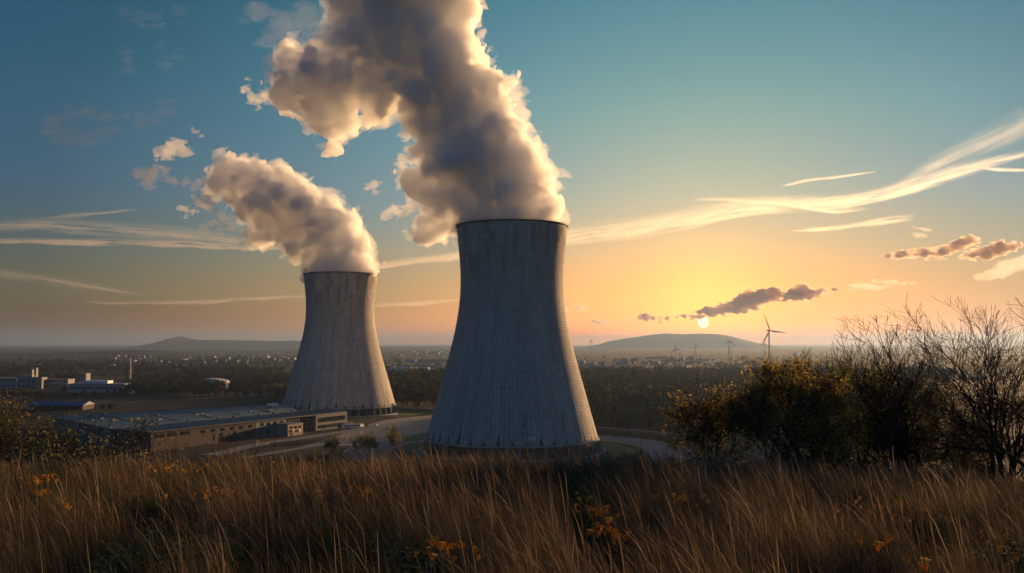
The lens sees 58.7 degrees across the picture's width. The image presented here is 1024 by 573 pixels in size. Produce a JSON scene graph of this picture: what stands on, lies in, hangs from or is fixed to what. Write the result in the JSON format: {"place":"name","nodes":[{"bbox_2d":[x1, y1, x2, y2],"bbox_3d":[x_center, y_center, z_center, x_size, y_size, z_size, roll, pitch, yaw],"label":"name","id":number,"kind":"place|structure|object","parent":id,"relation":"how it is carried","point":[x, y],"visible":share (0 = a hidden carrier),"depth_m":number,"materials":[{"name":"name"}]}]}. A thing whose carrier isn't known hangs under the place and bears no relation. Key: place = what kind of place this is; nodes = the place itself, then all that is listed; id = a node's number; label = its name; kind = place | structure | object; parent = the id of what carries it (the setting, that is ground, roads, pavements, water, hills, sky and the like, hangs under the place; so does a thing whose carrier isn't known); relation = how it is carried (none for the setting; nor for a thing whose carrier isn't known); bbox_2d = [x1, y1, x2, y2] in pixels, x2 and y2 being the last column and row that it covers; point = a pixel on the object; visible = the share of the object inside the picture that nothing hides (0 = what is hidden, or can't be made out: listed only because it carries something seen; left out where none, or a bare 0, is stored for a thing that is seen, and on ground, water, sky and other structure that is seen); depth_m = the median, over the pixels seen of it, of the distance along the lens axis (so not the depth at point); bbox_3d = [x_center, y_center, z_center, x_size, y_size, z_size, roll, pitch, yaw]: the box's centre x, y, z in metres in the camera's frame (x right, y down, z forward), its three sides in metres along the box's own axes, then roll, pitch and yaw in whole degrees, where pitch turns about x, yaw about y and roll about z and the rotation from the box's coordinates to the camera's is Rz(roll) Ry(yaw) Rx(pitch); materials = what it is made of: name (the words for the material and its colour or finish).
{"place":"outdoors","nodes":[
{"label":"outdoors","id":0,"kind":"place"},
{"bbox_2d":[1,394,274,406],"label":"road","id":1,"kind":"structure","parent":0,"point":[169,399],"depth_m":1131.37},
{"bbox_2d":[35,350,297,354],"bbox_3d":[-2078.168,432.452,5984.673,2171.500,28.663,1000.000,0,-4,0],"label":"hill","id":2,"kind":"structure","parent":0,"point":[138,352],"depth_m":5708.67,"materials":[{"name":"grey"}]},
{"bbox_2d":[114,336,385,348],"bbox_3d":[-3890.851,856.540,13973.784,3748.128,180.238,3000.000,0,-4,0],"label":"hill","id":3,"kind":"structure","parent":0,"point":[179,342],"depth_m":13032.48,"materials":[{"name":"grey"}]},
{"bbox_2d":[204,417,431,454],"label":"road","id":4,"kind":"structure","parent":0,"point":[239,448],"depth_m":680.76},
{"bbox_2d":[241,432,426,457],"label":"road","id":5,"kind":"structure","parent":0,"point":[297,448],"depth_m":608.70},
{"bbox_2d":[0,345,1023,572],"bbox_3d":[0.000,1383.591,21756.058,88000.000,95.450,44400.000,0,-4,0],"label":"ground","id":6,"kind":"structure","parent":0,"point":[143,403],"depth_m":1219.56,"materials":[{"name":"plant"}]},
{"bbox_2d":[0,368,46,388],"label":"factory","id":7,"kind":"structure","parent":6,"relation":"on","point":[33,381],"depth_m":1406.99,"materials":[{"name":"grey"}]},
{"bbox_2d":[0,409,46,469],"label":"leafy tree","id":8,"kind":"object","parent":6,"relation":"on","point":[25,452],"visible":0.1,"depth_m":58.64,"materials":[{"name":"green plant"}]},
{"bbox_2d":[0,379,58,474],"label":"leafy tree","id":9,"kind":"object","parent":6,"relation":"on","point":[21,416],"visible":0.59,"depth_m":58.66,"materials":[{"name":"green plant"}]},
{"bbox_2d":[19,473,57,510],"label":"flowering herb","id":10,"kind":"object","parent":6,"relation":"on","point":[36,480],"visible":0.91,"depth_m":22.02,"materials":[{"name":"yellow"}]},
{"bbox_2d":[31,489,51,527],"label":"flowering herb","id":11,"kind":"object","parent":6,"relation":"on","point":[45,491],"visible":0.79,"depth_m":19.97,"materials":[{"name":"yellow"}]},
{"bbox_2d":[0,401,114,474],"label":"leafy tree","id":12,"kind":"object","parent":6,"relation":"on","point":[9,444],"visible":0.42,"depth_m":54.09,"materials":[{"name":"green plant"}]},
{"bbox_2d":[47,378,74,387],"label":"office block","id":13,"kind":"structure","parent":6,"relation":"on","point":[56,382],"depth_m":1437.67,"materials":[{"name":"grey"}]},
{"bbox_2d":[28,401,94,409],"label":"shed","id":14,"kind":"structure","parent":6,"relation":"on","point":[64,405],"depth_m":956.11,"materials":[{"name":"metal"}]},
{"bbox_2d":[62,503,71,553],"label":"flowering herb","id":15,"kind":"object","parent":6,"relation":"on","point":[66,505],"visible":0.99,"depth_m":16.40,"materials":[{"name":"yellow"}]},
{"bbox_2d":[77,373,89,382],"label":"office block","id":16,"kind":"structure","parent":6,"relation":"on","point":[83,376],"depth_m":1550.21,"materials":[{"name":"grey"}]},
{"bbox_2d":[68,380,140,392],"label":"factory","id":17,"kind":"structure","parent":6,"relation":"on","point":[98,386],"depth_m":1288.40,"materials":[{"name":"grey"}]},
{"bbox_2d":[22,407,188,471],"bbox_3d":[-26.689,13.491,56.905,10.856,11.608,11.865,0,-4,0],"label":"leafy tree","id":18,"kind":"object","parent":6,"relation":"on","point":[74,448],"visible":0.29,"depth_m":59.10,"materials":[{"name":"green plant"}]},
{"bbox_2d":[106,402,112,410],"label":"tree","id":19,"kind":"object","parent":6,"relation":"on","point":[110,407],"visible":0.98,"depth_m":917.62,"materials":[{"name":"green plant"}]},
{"bbox_2d":[51,538,207,572],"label":"leafy weed","id":20,"kind":"object","parent":6,"relation":"on","point":[135,558],"visible":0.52,"depth_m":12.95,"materials":[{"name":"green"}]},
{"bbox_2d":[21,437,251,467],"bbox_3d":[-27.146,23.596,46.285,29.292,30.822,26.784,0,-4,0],"label":"shrub","id":21,"kind":"object","parent":6,"relation":"on","point":[178,450],"visible":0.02,"depth_m":52.17,"materials":[{"name":"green plant"}]},
{"bbox_2d":[0,358,295,394],"bbox_3d":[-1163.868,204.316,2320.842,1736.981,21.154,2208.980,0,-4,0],"label":"forest","id":22,"kind":"object","parent":6,"relation":"on","point":[167,379],"visible":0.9,"depth_m":1749.89,"materials":[{"name":"plant"}]},
{"bbox_2d":[126,427,197,464],"bbox_3d":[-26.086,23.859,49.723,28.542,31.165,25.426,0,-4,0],"label":"shrub","id":23,"kind":"object","parent":6,"relation":"on","point":[162,452],"visible":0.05,"depth_m":58.73,"materials":[{"name":"green plant"}]},
{"bbox_2d":[162,493,167,534],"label":"flowering herb","id":24,"kind":"object","parent":6,"relation":"on","point":[165,497],"visible":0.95,"depth_m":17.91,"materials":[{"name":"yellow"}]},
{"bbox_2d":[127,460,207,502],"bbox_3d":[-10.104,5.767,26.276,1.755,1.166,2.627,-2,-4,28],"label":"flowering herb","id":25,"kind":"object","parent":6,"relation":"on","point":[178,467],"visible":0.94,"depth_m":26.64,"materials":[{"name":"yellow"}]},
{"bbox_2d":[53,403,297,447],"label":"industrial hall","id":26,"kind":"structure","parent":6,"relation":"on","point":[173,416],"depth_m":706.62,"materials":[{"name":"white paint"}]},
{"bbox_2d":[91,513,268,572],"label":"leafy weed","id":27,"kind":"object","parent":6,"relation":"on","point":[118,561],"visible":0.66,"depth_m":12.88,"materials":[{"name":"green"}]},
{"bbox_2d":[193,378,229,388],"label":"arched hall","id":28,"kind":"structure","parent":6,"relation":"on","point":[212,379],"depth_m":1378.23,"materials":[{"name":"white paint"}]},
{"bbox_2d":[190,484,236,524],"bbox_3d":[-6.155,4.702,18.800,1.053,1.120,0.536,2,-4,-30],"label":"flowering herb","id":29,"kind":"object","parent":6,"relation":"on","point":[213,497],"visible":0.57,"depth_m":18.83,"materials":[{"name":"yellow"}]},
{"bbox_2d":[184,539,261,572],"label":"leafy weed","id":30,"kind":"object","parent":6,"relation":"on","point":[228,557],"visible":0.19,"depth_m":13.93,"materials":[{"name":"green"}]},
{"bbox_2d":[108,408,346,451],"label":"industrial hall","id":31,"kind":"structure","parent":6,"relation":"on","point":[258,425],"depth_m":653.21,"materials":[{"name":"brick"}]},
{"bbox_2d":[168,432,177,436],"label":"window","id":32,"kind":"structure","parent":31,"relation":"in","point":[173,433],"depth_m":602.94,"materials":[{"name":"grey"}]},
{"bbox_2d":[185,436,278,474],"bbox_3d":[-11.175,9.717,38.797,6.120,6.724,4.621,0,-4,0],"label":"yellow bush","id":33,"kind":"object","parent":6,"relation":"on","point":[227,455],"visible":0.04,"depth_m":38.60,"materials":[{"name":"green plant"}]},
{"bbox_2d":[179,419,299,465],"bbox_3d":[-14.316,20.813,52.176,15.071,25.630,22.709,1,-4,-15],"label":"shrub","id":34,"kind":"object","parent":6,"relation":"on","point":[242,449],"visible":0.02,"depth_m":52.13,"materials":[{"name":"green plant"}]},
{"bbox_2d":[274,388,281,399],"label":"tree","id":35,"kind":"object","parent":6,"relation":"on","point":[277,393],"visible":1,"depth_m":1122.02,"materials":[{"name":"green plant"}]},
{"bbox_2d":[271,437,344,445],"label":"roadside fence","id":36,"kind":"object","parent":6,"relation":"on","point":[301,441],"visible":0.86,"depth_m":632.68,"materials":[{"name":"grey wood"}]},
{"bbox_2d":[321,432,342,453],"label":"lane tree","id":37,"kind":"object","parent":6,"relation":"on","point":[332,442],"visible":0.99,"depth_m":574.50,"materials":[{"name":"green plant"}]},
{"bbox_2d":[282,269,399,417],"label":"cooling tower","id":38,"kind":"structure","parent":6,"relation":"on","point":[339,364],"depth_m":885.07,"materials":[{"name":"concrete"}]},
{"bbox_2d":[314,484,383,541],"bbox_3d":[-3.474,4.707,18.878,1.528,1.152,1.132,2,-4,-32],"label":"flowering herb","id":39,"kind":"object","parent":6,"relation":"on","point":[340,497],"visible":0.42,"depth_m":18.92,"materials":[{"name":"yellow"}]},
{"bbox_2d":[347,433,369,451],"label":"lane tree","id":40,"kind":"object","parent":6,"relation":"on","point":[363,444],"visible":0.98,"depth_m":584.09,"materials":[{"name":"green plant"}]},
{"bbox_2d":[304,415,431,445],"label":"apron","id":41,"kind":"object","parent":6,"relation":"on","point":[410,428],"visible":0.58,"depth_m":737.10,"materials":[{"name":"concrete"}]},
{"bbox_2d":[342,424,360,428],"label":"coach","id":42,"kind":"object","parent":41,"relation":"on","point":[346,426],"visible":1,"depth_m":745.50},
{"bbox_2d":[356,429,379,450],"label":"lane tree","id":43,"kind":"object","parent":6,"relation":"on","point":[371,440],"visible":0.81,"depth_m":588.22,"materials":[{"name":"green plant"}]},
{"bbox_2d":[325,530,449,572],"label":"leafy weed","id":44,"kind":"object","parent":6,"relation":"on","point":[397,558],"visible":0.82,"depth_m":12.83,"materials":[{"name":"green"}]},
{"bbox_2d":[386,425,405,448],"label":"lane tree","id":45,"kind":"object","parent":6,"relation":"on","point":[393,437],"visible":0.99,"depth_m":591.84,"materials":[{"name":"green plant"}]},
{"bbox_2d":[392,381,404,405],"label":"tree","id":46,"kind":"object","parent":6,"relation":"on","point":[396,388],"visible":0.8,"depth_m":1011.08,"materials":[{"name":"green plant"}]},
{"bbox_2d":[387,367,409,370],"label":"warehouse","id":47,"kind":"structure","parent":6,"relation":"on","point":[401,368],"depth_m":2228.95,"materials":[{"name":"white paint"}]},
{"bbox_2d":[397,392,409,407],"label":"tree","id":48,"kind":"object","parent":6,"relation":"on","point":[402,398],"visible":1,"depth_m":986.14,"materials":[{"name":"green plant"}]},
{"bbox_2d":[392,411,430,415],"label":"grass verge","id":49,"kind":"object","parent":6,"relation":"on","point":[409,413],"depth_m":904.45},
{"bbox_2d":[400,433,426,440],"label":"grass verge","id":50,"kind":"object","parent":6,"relation":"on","point":[415,437],"depth_m":673.62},
{"bbox_2d":[397,408,433,410],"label":"retaining wall","id":51,"kind":"structure","parent":6,"relation":"on","point":[415,409],"depth_m":934.98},
{"bbox_2d":[417,359,435,361],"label":"town house","id":52,"kind":"structure","parent":6,"relation":"on","point":[419,360],"depth_m":3448.04,"materials":[{"name":"grey"}]},
{"bbox_2d":[424,382,439,407],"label":"tree","id":53,"kind":"object","parent":6,"relation":"on","point":[427,390],"visible":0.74,"depth_m":979.71,"materials":[{"name":"green plant"}]},
{"bbox_2d":[427,385,440,402],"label":"tree","id":54,"kind":"object","parent":6,"relation":"on","point":[433,398],"visible":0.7,"depth_m":972.68,"materials":[{"name":"green plant"}]},
{"bbox_2d":[414,537,479,572],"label":"flowering herb","id":55,"kind":"object","parent":6,"relation":"on","point":[439,544],"visible":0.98,"depth_m":11.08,"materials":[{"name":"yellow"}]},
{"bbox_2d":[0,441,1023,572],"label":"grass","id":56,"kind":"structure","parent":6,"relation":"on","point":[762,516],"depth_m":17.11,"materials":[{"name":"plant"}]},
{"bbox_2d":[418,217,605,461],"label":"cooling tower","id":57,"kind":"structure","parent":6,"relation":"on","point":[511,370],"depth_m":565.88,"materials":[{"name":"concrete"}]},
{"bbox_2d":[391,442,636,466],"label":"grass verge","id":58,"kind":"object","parent":6,"relation":"on","point":[611,447],"depth_m":587.01,"materials":[{"name":"plant"}]},
{"bbox_2d":[8,352,1023,376],"bbox_3d":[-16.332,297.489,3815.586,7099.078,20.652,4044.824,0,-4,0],"label":"forest","id":59,"kind":"object","parent":6,"relation":"on","point":[399,362],"visible":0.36,"depth_m":3216.47,"materials":[{"name":"plant"}]},
{"bbox_2d":[342,435,693,465],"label":"kerb","id":60,"kind":"structure","parent":6,"relation":"on","point":[417,436],"depth_m":591.72,"materials":[{"name":"concrete"}]},
{"bbox_2d":[389,440,646,459],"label":"kerb","id":61,"kind":"structure","parent":6,"relation":"on","point":[423,441],"depth_m":620.72,"materials":[{"name":"concrete"}]},
{"bbox_2d":[576,492,591,547],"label":"flowering herb","id":62,"kind":"object","parent":6,"relation":"on","point":[589,497],"visible":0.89,"depth_m":18.15,"materials":[{"name":"yellow"}]},
{"bbox_2d":[588,398,600,425],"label":"tree","id":63,"kind":"object","parent":6,"relation":"on","point":[592,405],"visible":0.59,"depth_m":763.85,"materials":[{"name":"green plant"}]},
{"bbox_2d":[573,504,619,558],"bbox_3d":[1.484,4.561,16.615,0.572,1.160,0.952,2,-4,-34],"label":"flowering herb","id":64,"kind":"object","parent":6,"relation":"on","point":[594,508],"visible":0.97,"depth_m":16.67,"materials":[{"name":"yellow"}]},
{"bbox_2d":[594,394,610,426],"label":"tree","id":65,"kind":"object","parent":6,"relation":"on","point":[599,407],"visible":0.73,"depth_m":753.56,"materials":[{"name":"green plant"}]},
{"bbox_2d":[586,517,629,572],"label":"flowering herb","id":66,"kind":"object","parent":6,"relation":"on","point":[612,534],"visible":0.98,"depth_m":13.65,"materials":[{"name":"yellow"}]},
{"bbox_2d":[649,494,657,532],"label":"flowering herb","id":67,"kind":"object","parent":6,"relation":"on","point":[651,495],"visible":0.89,"depth_m":18.27,"materials":[{"name":"yellow"}]},
{"bbox_2d":[595,427,730,442],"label":"retaining wall","id":68,"kind":"structure","parent":6,"relation":"on","point":[633,431],"depth_m":693.19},
{"bbox_2d":[656,399,671,428],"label":"tree","id":69,"kind":"object","parent":6,"relation":"on","point":[663,407],"visible":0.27,"depth_m":741.22,"materials":[{"name":"green plant"}]},
{"bbox_2d":[659,402,672,427],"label":"tree","id":70,"kind":"object","parent":6,"relation":"on","point":[661,406],"visible":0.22,"depth_m":736.26,"materials":[{"name":"green plant"}]},
{"bbox_2d":[386,362,950,431],"bbox_3d":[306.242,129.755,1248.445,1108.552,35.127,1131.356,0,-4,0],"label":"forest","id":71,"kind":"object","parent":6,"relation":"on","point":[660,382],"visible":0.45,"depth_m":1126.22,"materials":[{"name":"plant"}]},
{"bbox_2d":[660,404,678,432],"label":"tree","id":72,"kind":"object","parent":6,"relation":"on","point":[666,419],"visible":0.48,"depth_m":700.98,"materials":[{"name":"green plant"}]},
{"bbox_2d":[668,395,680,410],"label":"tree","id":73,"kind":"object","parent":6,"relation":"on","point":[669,402],"visible":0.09,"depth_m":739.38,"materials":[{"name":"green plant"}]},
{"bbox_2d":[678,408,697,432],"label":"tree","id":74,"kind":"object","parent":6,"relation":"on","point":[690,418],"visible":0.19,"depth_m":693.71,"materials":[{"name":"green plant"}]},
{"bbox_2d":[665,490,710,538],"bbox_3d":[3.517,4.655,17.969,0.799,1.143,1.205,0,-4,0],"label":"flowering herb","id":75,"kind":"object","parent":6,"relation":"on","point":[683,500],"visible":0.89,"depth_m":18.06,"materials":[{"name":"yellow"}]},
{"bbox_2d":[656,381,778,465],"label":"yellow tree","id":76,"kind":"object","parent":6,"relation":"on","point":[710,418],"visible":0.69,"depth_m":41.79,"materials":[{"name":"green plant"}]},
{"bbox_2d":[762,313,784,363],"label":"wind turbine","id":77,"kind":"object","parent":6,"relation":"on","point":[768,333],"visible":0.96,"depth_m":2493.18,"materials":[{"name":"paint"}]},
{"bbox_2d":[695,431,868,472],"bbox_3d":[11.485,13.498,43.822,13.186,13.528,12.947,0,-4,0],"label":"shrub","id":78,"kind":"object","parent":6,"relation":"on","point":[821,458],"visible":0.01,"depth_m":41.76,"materials":[{"name":"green plant"}]},
{"bbox_2d":[706,349,874,471],"bbox_3d":[12.263,6.827,40.659,6.864,8.057,5.567,0,-4,0],"label":"yellow tree","id":79,"kind":"object","parent":6,"relation":"on","point":[819,427],"visible":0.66,"depth_m":40.24,"materials":[{"name":"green plant"}]},
{"bbox_2d":[712,372,893,476],"bbox_3d":[12.356,7.155,38.307,7.466,7.138,5.508,-1,-4,18],"label":"leafy tree","id":80,"kind":"object","parent":6,"relation":"on","point":[772,417],"visible":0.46,"depth_m":38.08,"materials":[{"name":"green plant"}]},
{"bbox_2d":[759,351,907,468],"bbox_3d":[16.989,8.174,46.722,7.874,9.690,8.275,0,-4,0],"label":"leafy tree","id":81,"kind":"object","parent":6,"relation":"on","point":[847,391],"visible":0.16,"depth_m":46.66,"materials":[{"name":"green plant"}]},
{"bbox_2d":[833,503,840,552],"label":"flowering herb","id":82,"kind":"object","parent":6,"relation":"on","point":[837,519],"visible":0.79,"depth_m":15.23,"materials":[{"name":"yellow"}]},
{"bbox_2d":[769,347,925,467],"bbox_3d":[21.094,10.732,57.080,10.462,13.961,5.714,-1,-4,16],"label":"bare tree","id":83,"kind":"object","parent":6,"relation":"on","point":[832,369],"visible":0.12,"depth_m":56.82,"materials":[{"name":"brown plant"}]},
{"bbox_2d":[854,534,865,560],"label":"flowering herb","id":84,"kind":"object","parent":6,"relation":"on","point":[860,542],"visible":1,"depth_m":12.54,"materials":[{"name":"orange"}]},
{"bbox_2d":[802,314,949,472],"bbox_3d":[16.808,7.311,42.221,6.548,12.033,8.384,-2,-4,25],"label":"bare tree","id":85,"kind":"object","parent":6,"relation":"on","point":[901,448],"visible":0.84,"depth_m":41.81,"materials":[{"name":"brown plant"}]},
{"bbox_2d":[857,375,894,472],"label":"bare tree","id":86,"kind":"object","parent":6,"relation":"on","point":[872,459],"visible":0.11,"depth_m":44.85,"materials":[{"name":"brown plant"}]},
{"bbox_2d":[871,540,883,572],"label":"flowering herb","id":87,"kind":"object","parent":6,"relation":"on","point":[877,548],"visible":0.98,"depth_m":11.95,"materials":[{"name":"orange"}]},
{"bbox_2d":[854,496,923,547],"bbox_3d":[7.012,4.531,16.821,1.100,1.142,1.876,0,-4,0],"label":"flowering herb","id":88,"kind":"object","parent":6,"relation":"on","point":[900,499],"visible":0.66,"depth_m":17.05,"materials":[{"name":"yellow"}]},
{"bbox_2d":[802,373,976,477],"bbox_3d":[19.061,8.191,44.196,10.560,8.418,5.567,1,-4,-14],"label":"leafy tree","id":89,"kind":"object","parent":6,"relation":"on","point":[941,455],"visible":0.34,"depth_m":43.66,"materials":[{"name":"green plant"}]},
{"bbox_2d":[885,533,894,572],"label":"flowering herb","id":90,"kind":"object","parent":6,"relation":"on","point":[886,537],"visible":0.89,"depth_m":11.90,"materials":[{"name":"orange"}]},
{"bbox_2d":[903,555,910,570],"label":"flowering herb","id":91,"kind":"object","parent":6,"relation":"on","point":[907,560],"visible":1,"depth_m":11.16,"materials":[{"name":"orange"}]},
{"bbox_2d":[916,558,930,572],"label":"flowering herb","id":92,"kind":"object","parent":6,"relation":"on","point":[921,561],"visible":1,"depth_m":10.33,"materials":[{"name":"orange"}]},
{"bbox_2d":[845,378,1020,473],"bbox_3d":[23.078,9.483,48.299,10.734,9.004,9.956,2,-4,-24],"label":"leafy tree","id":93,"kind":"object","parent":6,"relation":"on","point":[968,444],"visible":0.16,"depth_m":45.59,"materials":[{"name":"green plant"}]},
{"bbox_2d":[893,504,983,564],"bbox_3d":[6.960,4.316,15.119,0.934,1.163,1.545,0,-4,-6],"label":"flowering herb","id":94,"kind":"object","parent":6,"relation":"on","point":[914,506],"visible":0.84,"depth_m":15.42,"materials":[{"name":"yellow"}]},
{"bbox_2d":[862,293,1023,466],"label":"bare tree","id":95,"kind":"object","parent":6,"relation":"on","point":[1002,449],"visible":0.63,"depth_m":41.70,"materials":[{"name":"brown plant"}]},
{"bbox_2d":[883,304,1023,484],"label":"bare tree","id":96,"kind":"object","parent":6,"relation":"on","point":[992,433],"visible":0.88,"depth_m":41.08,"materials":[{"name":"brown plant"}]},
{"bbox_2d":[927,535,1023,572],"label":"leafy weed","id":97,"kind":"object","parent":6,"relation":"on","point":[1010,559],"visible":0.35,"depth_m":14.49,"materials":[{"name":"green"}]},
{"bbox_2d":[931,378,1023,478],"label":"leafy tree","id":98,"kind":"object","parent":6,"relation":"on","point":[979,453],"visible":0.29,"depth_m":44.66,"materials":[{"name":"green plant"}]},
{"bbox_2d":[993,540,1004,567],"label":"flowering herb","id":99,"kind":"object","parent":6,"relation":"on","point":[1002,546],"visible":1,"depth_m":12.12,"materials":[{"name":"yellow"}]},
{"bbox_2d":[983,544,1023,572],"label":"leafy weed","id":100,"kind":"object","parent":6,"relation":"on","point":[1005,555],"visible":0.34,"depth_m":14.56,"materials":[{"name":"green"}]},
{"bbox_2d":[1012,552,1021,572],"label":"flowering herb","id":101,"kind":"object","parent":6,"relation":"on","point":[1015,555],"visible":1,"depth_m":11.82,"materials":[{"name":"yellow"}]},
{"bbox_2d":[0,0,1023,344],"label":"sky","id":102,"kind":"structure","parent":0,"point":[169,168],"materials":[{"name":"blue"}]},
{"bbox_2d":[698,317,708,327],"bbox_3d":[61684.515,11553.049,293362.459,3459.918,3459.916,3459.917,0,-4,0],"label":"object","id":103,"kind":"object","parent":102,"relation":"in","point":[703,322],"visible":1,"depth_m":292181.91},
{"bbox_2d":[344,435,692,466],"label":"ring road","id":104,"kind":"structure","parent":0,"point":[651,446],"depth_m":603.42,"materials":[{"name":"asphalt"}]},
{"bbox_2d":[587,333,786,347],"bbox_3d":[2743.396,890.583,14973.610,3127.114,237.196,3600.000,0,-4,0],"label":"hill","id":105,"kind":"structure","parent":0,"point":[669,340],"depth_m":13836.60,"materials":[{"name":"grey"}]},
{"bbox_2d":[575,352,966,353],"bbox_3d":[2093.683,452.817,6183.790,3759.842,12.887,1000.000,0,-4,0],"label":"hill","id":106,"kind":"structure","parent":0,"point":[717,353],"depth_m":6019.70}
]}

